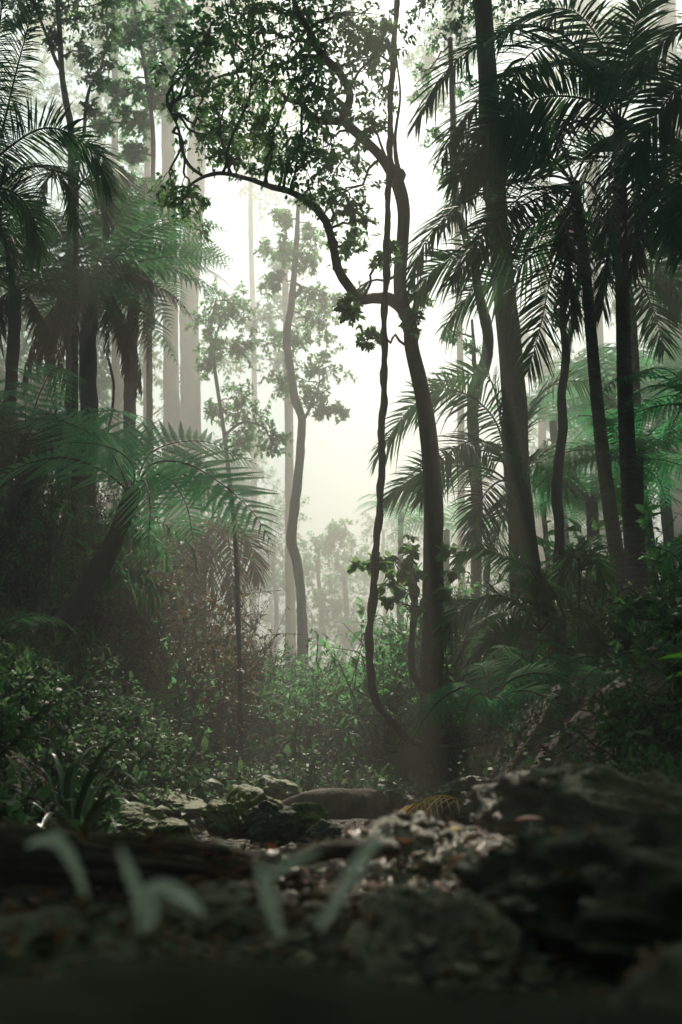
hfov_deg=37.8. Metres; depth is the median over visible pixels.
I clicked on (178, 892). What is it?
pale seedling
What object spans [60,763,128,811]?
plant
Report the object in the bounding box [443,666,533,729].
plant
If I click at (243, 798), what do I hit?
rock
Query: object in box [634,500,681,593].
shrub
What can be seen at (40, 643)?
plant
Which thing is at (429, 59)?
forest tree
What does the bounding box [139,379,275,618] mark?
forest tree
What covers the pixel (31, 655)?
plant
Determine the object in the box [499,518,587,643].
shrub
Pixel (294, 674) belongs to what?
shrub
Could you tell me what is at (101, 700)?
plant
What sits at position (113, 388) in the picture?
vine
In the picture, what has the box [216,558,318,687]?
forest tree
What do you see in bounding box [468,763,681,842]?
boulder
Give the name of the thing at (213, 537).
shrub
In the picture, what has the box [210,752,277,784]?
plant
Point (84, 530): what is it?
shrub
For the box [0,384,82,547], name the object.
shrub
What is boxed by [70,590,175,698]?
shrub
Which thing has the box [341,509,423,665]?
misty tree
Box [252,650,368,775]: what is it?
shrub
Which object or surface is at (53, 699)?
plant
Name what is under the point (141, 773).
plant
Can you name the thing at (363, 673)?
shrub
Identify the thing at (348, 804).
rounded boulder
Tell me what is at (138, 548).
epiphyte
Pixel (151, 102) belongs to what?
leafy tree
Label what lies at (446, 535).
tree fern
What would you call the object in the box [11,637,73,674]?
plant
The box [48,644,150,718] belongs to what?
plant
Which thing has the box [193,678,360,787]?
shrub
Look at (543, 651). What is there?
shrub
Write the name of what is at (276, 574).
misty tree
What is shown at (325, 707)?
shrub
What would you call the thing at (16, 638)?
plant
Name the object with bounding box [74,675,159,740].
plant
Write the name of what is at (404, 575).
climbing plant
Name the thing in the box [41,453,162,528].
misty tree
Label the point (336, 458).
sky
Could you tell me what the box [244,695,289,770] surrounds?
shrub
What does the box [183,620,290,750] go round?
shrub
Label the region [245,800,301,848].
rock
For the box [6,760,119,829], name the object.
plant
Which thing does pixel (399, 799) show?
rock
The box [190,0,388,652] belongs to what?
canopy tree
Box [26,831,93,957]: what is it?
pale seedling
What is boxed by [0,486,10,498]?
shrub
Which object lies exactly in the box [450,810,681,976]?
boulder
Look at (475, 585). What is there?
shrub
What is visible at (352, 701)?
shrub
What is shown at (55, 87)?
canopy tree
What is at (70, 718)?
plant
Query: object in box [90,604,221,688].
shrub
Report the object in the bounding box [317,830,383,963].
pale seedling
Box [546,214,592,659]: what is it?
slender tree
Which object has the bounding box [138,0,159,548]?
forest tree
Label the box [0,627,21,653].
plant
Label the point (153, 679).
shrub
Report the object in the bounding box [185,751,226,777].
plant
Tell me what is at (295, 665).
shrub
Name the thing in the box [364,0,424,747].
vine
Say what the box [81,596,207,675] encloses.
shrub
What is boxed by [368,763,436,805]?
plant
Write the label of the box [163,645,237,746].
shrub
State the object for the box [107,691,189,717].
ground fern
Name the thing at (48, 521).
shrub
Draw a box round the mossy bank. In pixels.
[0,955,681,1023]
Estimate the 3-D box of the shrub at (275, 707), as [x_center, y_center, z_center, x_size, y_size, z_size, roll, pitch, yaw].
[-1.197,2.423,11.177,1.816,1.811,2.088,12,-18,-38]
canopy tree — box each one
[0,0,179,521]
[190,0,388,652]
[426,0,681,585]
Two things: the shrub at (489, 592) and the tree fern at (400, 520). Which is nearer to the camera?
the shrub at (489, 592)
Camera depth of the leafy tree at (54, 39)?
18.15 m
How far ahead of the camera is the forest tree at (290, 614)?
46.99 m
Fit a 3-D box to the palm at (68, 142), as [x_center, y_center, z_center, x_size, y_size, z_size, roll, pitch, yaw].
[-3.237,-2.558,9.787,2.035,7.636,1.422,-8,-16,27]
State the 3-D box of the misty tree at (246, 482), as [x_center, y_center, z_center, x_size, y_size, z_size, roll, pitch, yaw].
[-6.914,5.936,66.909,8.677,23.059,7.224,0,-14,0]
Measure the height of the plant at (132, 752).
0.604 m
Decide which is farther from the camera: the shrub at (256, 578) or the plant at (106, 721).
the shrub at (256, 578)
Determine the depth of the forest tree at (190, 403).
45.00 m
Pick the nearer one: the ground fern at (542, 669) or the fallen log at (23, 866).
the fallen log at (23, 866)
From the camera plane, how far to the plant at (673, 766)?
3.87 m
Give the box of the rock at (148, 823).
[103,802,168,834]
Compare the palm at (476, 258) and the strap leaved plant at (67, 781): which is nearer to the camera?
the strap leaved plant at (67, 781)
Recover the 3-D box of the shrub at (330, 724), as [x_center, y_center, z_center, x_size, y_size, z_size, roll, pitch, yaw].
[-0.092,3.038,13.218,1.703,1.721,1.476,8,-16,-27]
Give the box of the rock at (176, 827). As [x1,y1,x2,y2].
[149,817,197,839]
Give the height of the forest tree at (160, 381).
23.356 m
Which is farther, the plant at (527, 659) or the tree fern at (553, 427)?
the tree fern at (553, 427)
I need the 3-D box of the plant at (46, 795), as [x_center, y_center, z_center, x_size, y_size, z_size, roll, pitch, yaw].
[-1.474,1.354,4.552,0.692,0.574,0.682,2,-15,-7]
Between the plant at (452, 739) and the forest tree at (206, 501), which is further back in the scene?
the forest tree at (206, 501)
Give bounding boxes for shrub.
[0,376,106,569]
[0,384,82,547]
[0,392,171,640]
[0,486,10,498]
[0,510,130,665]
[3,420,202,647]
[15,447,97,560]
[21,550,96,638]
[29,477,210,689]
[29,480,149,611]
[29,593,125,643]
[31,500,253,697]
[35,467,167,616]
[40,551,210,671]
[47,480,165,594]
[63,580,172,675]
[65,495,220,634]
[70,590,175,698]
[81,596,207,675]
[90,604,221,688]
[91,624,232,734]
[107,507,203,644]
[107,637,228,766]
[119,527,300,770]
[139,581,266,742]
[156,544,287,738]
[157,601,228,670]
[162,653,230,711]
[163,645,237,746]
[163,671,237,760]
[179,656,322,789]
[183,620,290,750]
[188,574,311,694]
[193,631,287,745]
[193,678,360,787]
[225,625,282,686]
[234,680,288,766]
[244,634,340,757]
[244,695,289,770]
[250,657,331,745]
[250,700,343,770]
[251,716,321,765]
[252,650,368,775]
[252,716,296,767]
[263,647,331,688]
[264,631,375,772]
[265,686,367,784]
[270,644,386,775]
[278,650,417,769]
[295,648,368,770]
[296,597,503,787]
[304,638,399,775]
[310,615,408,737]
[312,647,365,677]
[318,648,477,761]
[322,633,459,759]
[333,652,447,770]
[340,676,451,762]
[342,586,481,694]
[342,622,409,679]
[355,570,542,734]
[358,577,478,684]
[359,578,551,660]
[365,596,515,733]
[366,610,529,776]
[374,582,518,669]
[374,608,407,678]
[387,660,506,770]
[398,569,601,674]
[400,571,508,638]
[400,583,520,660]
[452,566,552,622]
[482,554,609,612]
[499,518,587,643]
[505,498,681,646]
[516,646,561,696]
[542,519,681,635]
[609,531,681,591]
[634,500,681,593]
[643,535,681,595]
[645,527,681,577]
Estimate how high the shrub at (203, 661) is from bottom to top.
2.757 m
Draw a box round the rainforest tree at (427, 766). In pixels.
[147,0,443,807]
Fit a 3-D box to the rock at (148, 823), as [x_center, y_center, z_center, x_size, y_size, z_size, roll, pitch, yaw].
[-1.168,1.784,5.731,0.427,0.224,0.404,0,-14,0]
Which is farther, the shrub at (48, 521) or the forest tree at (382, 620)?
the forest tree at (382, 620)
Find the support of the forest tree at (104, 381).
on the ground at (587, 980)
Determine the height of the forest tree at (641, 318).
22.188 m
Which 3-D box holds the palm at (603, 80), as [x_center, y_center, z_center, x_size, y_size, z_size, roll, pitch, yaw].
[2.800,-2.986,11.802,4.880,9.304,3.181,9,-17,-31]
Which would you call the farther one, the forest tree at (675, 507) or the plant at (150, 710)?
the forest tree at (675, 507)
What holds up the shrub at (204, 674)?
on the ground at (587, 980)
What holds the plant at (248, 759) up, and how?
on the ground at (587, 980)
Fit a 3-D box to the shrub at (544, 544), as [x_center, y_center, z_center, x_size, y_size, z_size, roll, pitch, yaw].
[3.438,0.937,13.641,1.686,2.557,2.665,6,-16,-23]
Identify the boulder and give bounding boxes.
[281,788,390,819]
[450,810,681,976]
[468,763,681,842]
[605,943,681,1002]
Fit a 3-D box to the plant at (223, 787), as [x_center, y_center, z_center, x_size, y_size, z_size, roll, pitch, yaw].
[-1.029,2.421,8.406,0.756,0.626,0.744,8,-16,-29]
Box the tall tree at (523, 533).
[402,0,557,659]
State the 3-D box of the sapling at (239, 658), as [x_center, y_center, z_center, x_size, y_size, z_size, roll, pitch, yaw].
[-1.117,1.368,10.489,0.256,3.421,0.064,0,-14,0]
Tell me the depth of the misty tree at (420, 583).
72.77 m
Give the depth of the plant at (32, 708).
5.39 m
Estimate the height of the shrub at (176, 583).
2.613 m
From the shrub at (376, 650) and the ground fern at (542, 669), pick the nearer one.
the ground fern at (542, 669)
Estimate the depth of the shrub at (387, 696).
12.10 m
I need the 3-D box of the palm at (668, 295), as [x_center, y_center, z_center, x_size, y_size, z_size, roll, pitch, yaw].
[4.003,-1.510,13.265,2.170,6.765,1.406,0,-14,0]
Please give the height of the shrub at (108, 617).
2.471 m
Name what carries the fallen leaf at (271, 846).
on the fallen log at (23, 866)
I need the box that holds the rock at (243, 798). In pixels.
[209,784,283,839]
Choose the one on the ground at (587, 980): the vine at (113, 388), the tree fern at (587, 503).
the tree fern at (587, 503)
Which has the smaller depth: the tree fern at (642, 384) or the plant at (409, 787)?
the plant at (409, 787)
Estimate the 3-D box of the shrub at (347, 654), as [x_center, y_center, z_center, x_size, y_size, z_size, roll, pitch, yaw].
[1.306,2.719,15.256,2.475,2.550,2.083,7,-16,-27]
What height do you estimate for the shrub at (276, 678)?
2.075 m
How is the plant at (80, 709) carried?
on the ground at (587, 980)
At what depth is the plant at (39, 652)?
7.58 m
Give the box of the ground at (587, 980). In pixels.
[0,633,681,995]
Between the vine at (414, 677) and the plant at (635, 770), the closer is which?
the plant at (635, 770)
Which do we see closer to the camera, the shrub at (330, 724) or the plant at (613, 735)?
the plant at (613, 735)
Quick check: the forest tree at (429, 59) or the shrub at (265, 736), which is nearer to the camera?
the shrub at (265, 736)
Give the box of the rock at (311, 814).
[290,802,329,845]
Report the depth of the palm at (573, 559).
9.59 m
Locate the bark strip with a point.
(344, 849)
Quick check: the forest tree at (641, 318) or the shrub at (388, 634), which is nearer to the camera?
the shrub at (388, 634)
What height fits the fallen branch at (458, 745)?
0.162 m
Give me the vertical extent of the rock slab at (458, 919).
0.272 m
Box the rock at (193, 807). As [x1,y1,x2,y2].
[119,787,206,821]
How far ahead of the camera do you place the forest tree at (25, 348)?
42.43 m
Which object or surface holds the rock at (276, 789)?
on the ground at (587, 980)
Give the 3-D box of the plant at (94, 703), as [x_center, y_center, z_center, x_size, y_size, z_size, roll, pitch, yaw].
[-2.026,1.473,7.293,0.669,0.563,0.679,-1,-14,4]
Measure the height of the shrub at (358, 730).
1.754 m
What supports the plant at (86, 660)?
on the ground at (587, 980)
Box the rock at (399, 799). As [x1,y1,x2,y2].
[383,788,420,816]
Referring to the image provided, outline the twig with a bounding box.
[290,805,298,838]
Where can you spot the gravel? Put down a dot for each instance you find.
(539, 973)
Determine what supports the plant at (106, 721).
on the ground at (587, 980)
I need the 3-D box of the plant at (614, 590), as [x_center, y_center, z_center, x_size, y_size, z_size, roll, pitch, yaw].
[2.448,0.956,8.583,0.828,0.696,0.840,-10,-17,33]
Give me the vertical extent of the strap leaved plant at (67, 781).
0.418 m
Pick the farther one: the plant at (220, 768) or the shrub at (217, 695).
the shrub at (217, 695)
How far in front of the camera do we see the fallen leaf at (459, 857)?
1.98 m
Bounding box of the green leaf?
[659,652,681,658]
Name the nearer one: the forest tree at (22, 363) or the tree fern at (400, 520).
the tree fern at (400, 520)
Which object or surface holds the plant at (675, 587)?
on the ground at (587, 980)
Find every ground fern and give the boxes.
[0,610,77,636]
[72,644,133,664]
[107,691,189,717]
[409,659,576,743]
[487,641,577,685]
[491,659,583,680]
[556,650,637,698]
[576,601,681,638]
[598,585,681,612]
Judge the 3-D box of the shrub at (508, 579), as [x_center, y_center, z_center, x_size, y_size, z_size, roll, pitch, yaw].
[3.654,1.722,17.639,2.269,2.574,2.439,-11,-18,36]
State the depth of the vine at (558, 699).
6.30 m
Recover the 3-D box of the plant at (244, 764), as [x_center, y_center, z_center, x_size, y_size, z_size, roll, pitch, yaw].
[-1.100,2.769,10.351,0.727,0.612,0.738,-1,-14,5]
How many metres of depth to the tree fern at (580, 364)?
20.98 m
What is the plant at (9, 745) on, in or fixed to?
on the ground at (587, 980)
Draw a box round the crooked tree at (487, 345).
[406,17,493,598]
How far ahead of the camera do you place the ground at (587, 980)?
5.84 m
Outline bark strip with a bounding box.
[281,839,400,868]
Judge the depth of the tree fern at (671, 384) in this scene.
11.28 m
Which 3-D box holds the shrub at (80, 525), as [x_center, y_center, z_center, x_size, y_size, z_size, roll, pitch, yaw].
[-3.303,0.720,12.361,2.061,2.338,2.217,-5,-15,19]
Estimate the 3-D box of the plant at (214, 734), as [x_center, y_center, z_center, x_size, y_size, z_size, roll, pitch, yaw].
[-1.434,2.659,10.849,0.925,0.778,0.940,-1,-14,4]
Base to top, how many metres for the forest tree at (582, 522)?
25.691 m
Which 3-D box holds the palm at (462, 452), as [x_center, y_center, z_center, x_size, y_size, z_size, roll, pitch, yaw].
[2.129,0.141,13.811,2.171,5.043,4.137,-13,-19,41]
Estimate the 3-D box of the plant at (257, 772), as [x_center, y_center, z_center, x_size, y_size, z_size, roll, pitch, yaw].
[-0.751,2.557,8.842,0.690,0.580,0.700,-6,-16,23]
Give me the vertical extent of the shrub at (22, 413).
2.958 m
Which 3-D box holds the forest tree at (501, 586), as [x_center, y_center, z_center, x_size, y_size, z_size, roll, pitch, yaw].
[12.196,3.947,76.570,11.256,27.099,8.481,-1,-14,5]
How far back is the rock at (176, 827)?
4.86 m
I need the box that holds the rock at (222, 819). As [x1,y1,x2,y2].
[201,799,245,837]
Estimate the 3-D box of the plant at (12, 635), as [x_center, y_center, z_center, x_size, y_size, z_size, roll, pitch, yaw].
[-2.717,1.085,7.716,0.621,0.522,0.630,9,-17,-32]
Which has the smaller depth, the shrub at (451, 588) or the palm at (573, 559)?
the palm at (573, 559)
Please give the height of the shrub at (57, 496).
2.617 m
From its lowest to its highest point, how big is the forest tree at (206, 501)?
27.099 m
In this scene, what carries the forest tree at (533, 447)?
on the ground at (587, 980)
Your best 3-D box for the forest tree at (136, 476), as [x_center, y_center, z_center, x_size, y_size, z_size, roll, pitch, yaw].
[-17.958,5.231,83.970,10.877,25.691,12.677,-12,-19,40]
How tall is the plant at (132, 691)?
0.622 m
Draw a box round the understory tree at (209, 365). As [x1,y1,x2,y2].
[183,277,293,611]
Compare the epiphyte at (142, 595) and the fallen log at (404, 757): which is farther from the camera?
the fallen log at (404, 757)
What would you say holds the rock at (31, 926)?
on the ground at (587, 980)
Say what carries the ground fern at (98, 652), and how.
on the ground at (587, 980)
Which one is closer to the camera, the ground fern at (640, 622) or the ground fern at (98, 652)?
the ground fern at (640, 622)
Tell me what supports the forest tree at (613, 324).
on the ground at (587, 980)
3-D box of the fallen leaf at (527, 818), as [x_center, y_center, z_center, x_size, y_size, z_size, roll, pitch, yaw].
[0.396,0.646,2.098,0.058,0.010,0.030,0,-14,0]
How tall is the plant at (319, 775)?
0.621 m
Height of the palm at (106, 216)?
7.066 m
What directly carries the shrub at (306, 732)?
on the ground at (587, 980)
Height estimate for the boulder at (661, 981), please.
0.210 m
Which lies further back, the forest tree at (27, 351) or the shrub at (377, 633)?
the forest tree at (27, 351)
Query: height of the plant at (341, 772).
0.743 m
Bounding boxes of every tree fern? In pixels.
[0,183,230,572]
[0,185,141,606]
[0,359,164,636]
[0,407,279,655]
[40,180,233,526]
[355,492,447,637]
[389,499,501,615]
[479,382,616,636]
[495,460,681,623]
[516,406,681,574]
[527,334,681,587]
[544,370,681,592]
[581,329,681,586]
[597,367,681,451]
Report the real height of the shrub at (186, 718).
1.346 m
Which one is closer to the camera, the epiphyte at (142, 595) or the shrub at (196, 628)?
the epiphyte at (142, 595)
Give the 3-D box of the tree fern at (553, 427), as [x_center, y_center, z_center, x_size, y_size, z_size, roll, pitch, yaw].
[5.051,0.075,23.495,3.332,5.948,3.624,5,-15,-18]
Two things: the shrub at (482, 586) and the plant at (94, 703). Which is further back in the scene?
the shrub at (482, 586)
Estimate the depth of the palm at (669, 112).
9.72 m
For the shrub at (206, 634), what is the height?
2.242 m
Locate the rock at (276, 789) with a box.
[248,775,302,800]
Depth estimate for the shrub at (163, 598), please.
11.90 m
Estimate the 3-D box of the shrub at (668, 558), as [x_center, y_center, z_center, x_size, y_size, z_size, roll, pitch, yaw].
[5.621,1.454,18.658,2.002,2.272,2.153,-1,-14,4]
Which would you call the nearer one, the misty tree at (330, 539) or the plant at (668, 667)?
the plant at (668, 667)
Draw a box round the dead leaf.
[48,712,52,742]
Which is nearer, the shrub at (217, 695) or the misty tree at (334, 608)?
the shrub at (217, 695)
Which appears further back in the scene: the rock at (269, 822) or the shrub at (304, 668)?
the shrub at (304, 668)
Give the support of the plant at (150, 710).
on the ground at (587, 980)
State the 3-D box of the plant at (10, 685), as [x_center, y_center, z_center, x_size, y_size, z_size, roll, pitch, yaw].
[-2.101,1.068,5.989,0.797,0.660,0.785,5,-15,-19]
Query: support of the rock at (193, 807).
on the ground at (587, 980)
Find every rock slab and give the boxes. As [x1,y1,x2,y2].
[313,814,514,894]
[342,885,538,985]
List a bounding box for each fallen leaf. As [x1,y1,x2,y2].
[265,843,276,850]
[395,838,413,844]
[447,853,484,860]
[515,816,542,820]
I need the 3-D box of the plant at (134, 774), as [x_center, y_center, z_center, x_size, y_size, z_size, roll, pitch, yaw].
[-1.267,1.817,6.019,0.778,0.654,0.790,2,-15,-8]
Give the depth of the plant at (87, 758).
6.18 m
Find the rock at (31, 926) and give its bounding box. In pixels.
[0,907,209,975]
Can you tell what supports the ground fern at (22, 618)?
on the ground at (587, 980)
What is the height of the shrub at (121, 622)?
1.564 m
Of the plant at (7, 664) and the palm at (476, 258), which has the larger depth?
the palm at (476, 258)
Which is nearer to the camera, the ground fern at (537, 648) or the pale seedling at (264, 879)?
the pale seedling at (264, 879)
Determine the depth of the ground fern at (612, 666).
7.43 m
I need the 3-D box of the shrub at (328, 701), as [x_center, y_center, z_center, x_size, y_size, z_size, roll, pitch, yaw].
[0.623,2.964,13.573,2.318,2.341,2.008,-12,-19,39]
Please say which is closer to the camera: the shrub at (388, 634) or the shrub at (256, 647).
the shrub at (388, 634)
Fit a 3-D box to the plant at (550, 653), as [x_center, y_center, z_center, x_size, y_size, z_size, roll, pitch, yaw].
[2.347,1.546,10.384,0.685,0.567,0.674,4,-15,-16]
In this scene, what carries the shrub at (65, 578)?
on the ground at (587, 980)
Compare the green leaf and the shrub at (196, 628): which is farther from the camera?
the shrub at (196, 628)
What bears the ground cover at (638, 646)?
on the ground at (587, 980)
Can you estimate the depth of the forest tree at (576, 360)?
38.36 m
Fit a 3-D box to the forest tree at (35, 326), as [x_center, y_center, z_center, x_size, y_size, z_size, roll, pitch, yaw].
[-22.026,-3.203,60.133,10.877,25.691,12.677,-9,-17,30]
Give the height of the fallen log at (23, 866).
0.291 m
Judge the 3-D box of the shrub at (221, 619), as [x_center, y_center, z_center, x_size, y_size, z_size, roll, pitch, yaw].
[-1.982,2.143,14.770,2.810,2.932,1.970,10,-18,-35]
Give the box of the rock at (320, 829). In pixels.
[304,819,341,843]
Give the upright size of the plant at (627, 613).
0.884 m
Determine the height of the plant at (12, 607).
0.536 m
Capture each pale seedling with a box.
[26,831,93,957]
[118,847,204,955]
[255,847,320,958]
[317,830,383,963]
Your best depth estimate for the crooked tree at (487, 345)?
16.27 m
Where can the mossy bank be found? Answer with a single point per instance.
(115, 989)
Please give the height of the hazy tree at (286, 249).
15.911 m
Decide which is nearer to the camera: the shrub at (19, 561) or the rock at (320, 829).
the rock at (320, 829)
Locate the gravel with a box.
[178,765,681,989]
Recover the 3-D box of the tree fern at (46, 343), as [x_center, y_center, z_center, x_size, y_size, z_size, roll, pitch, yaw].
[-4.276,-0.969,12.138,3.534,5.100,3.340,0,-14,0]
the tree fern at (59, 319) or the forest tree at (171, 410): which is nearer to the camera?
the tree fern at (59, 319)
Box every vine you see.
[106,358,114,486]
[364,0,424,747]
[408,563,426,693]
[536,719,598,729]
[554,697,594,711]
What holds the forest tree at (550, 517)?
on the ground at (587, 980)
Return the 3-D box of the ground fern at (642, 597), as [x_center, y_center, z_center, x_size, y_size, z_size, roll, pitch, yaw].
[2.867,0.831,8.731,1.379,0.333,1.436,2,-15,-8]
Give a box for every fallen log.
[0,823,312,896]
[327,727,469,788]
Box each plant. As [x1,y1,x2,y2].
[0,597,18,633]
[0,619,29,664]
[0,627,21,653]
[0,631,68,683]
[0,632,23,648]
[0,643,64,694]
[0,648,59,735]
[0,669,68,756]
[0,701,40,771]
[0,744,93,828]
[2,640,74,691]
[4,610,79,659]
[6,659,82,739]
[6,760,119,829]
[9,742,164,834]
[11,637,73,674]
[14,708,118,781]
[18,627,121,692]
[21,665,91,735]
[23,685,85,742]
[25,646,65,685]
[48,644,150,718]
[49,728,108,787]
[50,673,119,732]
[51,790,146,834]
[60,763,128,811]
[62,702,159,776]
[71,675,123,706]
[71,709,173,794]
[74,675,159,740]
[85,692,154,738]
[92,758,195,832]
[99,680,193,736]
[109,700,193,778]
[110,720,187,784]
[112,682,171,715]
[118,730,258,824]
[122,758,193,796]
[129,717,191,761]
[166,734,249,794]
[178,731,252,764]
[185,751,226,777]
[190,761,253,803]
[197,742,262,770]
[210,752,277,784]
[211,749,263,789]
[219,766,280,797]
[245,733,341,791]
[291,760,343,788]
[317,751,406,792]
[321,753,367,786]
[346,534,465,631]
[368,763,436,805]
[442,709,485,758]
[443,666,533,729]
[459,683,493,733]
[464,654,547,730]
[510,651,547,682]
[527,636,579,677]
[549,683,681,773]
[569,581,656,649]
[583,664,680,737]
[603,722,681,782]
[604,550,681,654]
[606,742,680,773]
[610,737,672,776]
[612,737,677,773]
[616,583,681,638]
[630,638,681,713]
[631,577,681,624]
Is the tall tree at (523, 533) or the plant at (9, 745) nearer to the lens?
the plant at (9, 745)
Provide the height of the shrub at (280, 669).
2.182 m
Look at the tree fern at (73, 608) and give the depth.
9.10 m
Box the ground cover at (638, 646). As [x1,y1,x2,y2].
[0,587,681,832]
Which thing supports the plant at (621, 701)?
on the ground at (587, 980)
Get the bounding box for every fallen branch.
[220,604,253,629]
[437,739,494,749]
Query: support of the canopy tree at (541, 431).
on the ground at (587, 980)
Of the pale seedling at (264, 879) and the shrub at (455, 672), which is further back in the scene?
the shrub at (455, 672)
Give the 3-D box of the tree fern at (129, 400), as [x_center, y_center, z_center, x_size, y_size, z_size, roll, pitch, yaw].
[-3.597,-1.069,16.355,3.426,8.124,3.751,0,-14,0]
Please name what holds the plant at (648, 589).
on the ground at (587, 980)
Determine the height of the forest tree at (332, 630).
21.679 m
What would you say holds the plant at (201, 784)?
on the ground at (587, 980)
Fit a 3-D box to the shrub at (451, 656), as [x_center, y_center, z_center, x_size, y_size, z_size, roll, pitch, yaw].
[1.297,1.895,12.239,2.160,2.154,2.483,4,-15,-14]
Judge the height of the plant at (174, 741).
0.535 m
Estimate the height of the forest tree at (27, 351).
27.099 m
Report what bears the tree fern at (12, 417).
on the ground at (587, 980)
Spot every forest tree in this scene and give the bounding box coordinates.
[0,147,43,367]
[0,176,144,506]
[0,192,140,420]
[0,288,78,412]
[1,346,122,504]
[26,258,253,520]
[89,0,160,512]
[99,419,204,528]
[119,0,195,635]
[137,436,218,571]
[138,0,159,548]
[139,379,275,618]
[175,0,270,642]
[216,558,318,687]
[238,254,329,690]
[296,541,379,668]
[374,617,405,633]
[400,0,474,598]
[452,406,570,601]
[465,487,586,589]
[498,420,651,533]
[519,319,662,574]
[525,349,681,544]
[557,0,646,590]
[569,194,662,391]
[579,0,681,576]
[608,281,659,434]
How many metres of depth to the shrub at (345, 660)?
18.71 m
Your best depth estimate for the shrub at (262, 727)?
12.92 m
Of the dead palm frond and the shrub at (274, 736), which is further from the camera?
the shrub at (274, 736)
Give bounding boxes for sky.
[0,0,681,685]
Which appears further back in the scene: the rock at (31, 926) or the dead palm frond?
the dead palm frond
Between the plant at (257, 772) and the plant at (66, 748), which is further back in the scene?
the plant at (257, 772)
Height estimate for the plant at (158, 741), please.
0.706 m
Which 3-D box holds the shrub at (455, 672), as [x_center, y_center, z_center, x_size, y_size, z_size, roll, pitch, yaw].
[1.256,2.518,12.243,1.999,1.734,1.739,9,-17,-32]
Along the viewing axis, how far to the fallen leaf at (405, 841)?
2.21 m
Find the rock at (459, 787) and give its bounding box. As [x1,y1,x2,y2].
[436,776,497,826]
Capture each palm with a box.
[0,0,119,307]
[23,134,134,653]
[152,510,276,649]
[367,351,617,658]
[393,95,675,614]
[403,0,681,637]
[427,536,612,691]
[546,532,624,630]
[570,189,681,592]
[610,13,681,276]
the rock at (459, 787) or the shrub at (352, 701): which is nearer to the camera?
the rock at (459, 787)
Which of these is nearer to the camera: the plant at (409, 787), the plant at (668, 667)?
the plant at (668, 667)
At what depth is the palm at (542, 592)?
9.02 m
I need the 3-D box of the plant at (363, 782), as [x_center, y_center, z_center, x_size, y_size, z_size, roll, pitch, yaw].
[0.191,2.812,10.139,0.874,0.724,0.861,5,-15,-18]
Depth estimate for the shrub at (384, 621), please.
14.55 m
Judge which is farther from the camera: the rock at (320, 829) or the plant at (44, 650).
the plant at (44, 650)
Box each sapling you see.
[228,488,242,774]
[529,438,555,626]
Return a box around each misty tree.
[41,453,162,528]
[202,433,301,646]
[226,496,311,665]
[280,518,379,679]
[281,576,391,673]
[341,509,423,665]
[404,477,507,605]
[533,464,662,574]
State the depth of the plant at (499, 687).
9.78 m
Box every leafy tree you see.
[1,0,134,521]
[79,0,220,519]
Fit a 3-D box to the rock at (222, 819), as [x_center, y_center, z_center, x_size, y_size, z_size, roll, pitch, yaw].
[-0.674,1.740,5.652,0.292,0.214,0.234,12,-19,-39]
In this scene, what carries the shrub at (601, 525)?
on the ground at (587, 980)
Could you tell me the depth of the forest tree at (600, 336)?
48.73 m
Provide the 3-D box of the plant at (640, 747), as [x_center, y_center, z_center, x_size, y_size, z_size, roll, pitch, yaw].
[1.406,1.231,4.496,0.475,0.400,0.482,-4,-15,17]
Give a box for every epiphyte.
[48,555,161,624]
[86,510,197,574]
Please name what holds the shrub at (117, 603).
on the ground at (587, 980)
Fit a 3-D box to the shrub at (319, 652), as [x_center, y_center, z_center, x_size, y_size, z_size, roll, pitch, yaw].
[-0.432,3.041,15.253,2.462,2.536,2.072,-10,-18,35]
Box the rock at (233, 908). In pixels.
[113,880,309,940]
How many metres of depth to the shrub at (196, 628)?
13.45 m
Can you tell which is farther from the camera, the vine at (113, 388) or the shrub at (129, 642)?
the vine at (113, 388)
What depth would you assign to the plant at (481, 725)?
10.78 m
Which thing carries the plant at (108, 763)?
on the ground at (587, 980)
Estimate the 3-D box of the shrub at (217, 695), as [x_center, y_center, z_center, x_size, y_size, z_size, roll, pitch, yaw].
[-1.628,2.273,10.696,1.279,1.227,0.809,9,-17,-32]
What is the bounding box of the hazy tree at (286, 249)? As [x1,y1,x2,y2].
[253,188,357,673]
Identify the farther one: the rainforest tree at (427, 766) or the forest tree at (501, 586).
the forest tree at (501, 586)
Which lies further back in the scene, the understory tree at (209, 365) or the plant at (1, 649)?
the understory tree at (209, 365)
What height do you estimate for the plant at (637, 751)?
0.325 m
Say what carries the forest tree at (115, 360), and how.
on the ground at (587, 980)
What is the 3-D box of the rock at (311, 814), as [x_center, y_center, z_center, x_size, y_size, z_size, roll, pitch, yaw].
[-0.203,1.793,5.731,0.294,0.240,0.262,-7,-16,26]
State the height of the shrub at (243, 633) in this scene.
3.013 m
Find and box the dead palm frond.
[399,795,460,819]
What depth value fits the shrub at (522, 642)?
12.46 m
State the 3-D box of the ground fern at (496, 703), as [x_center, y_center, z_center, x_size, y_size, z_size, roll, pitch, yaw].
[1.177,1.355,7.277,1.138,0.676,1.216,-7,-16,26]
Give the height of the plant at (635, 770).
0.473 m
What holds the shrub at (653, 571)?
on the ground at (587, 980)

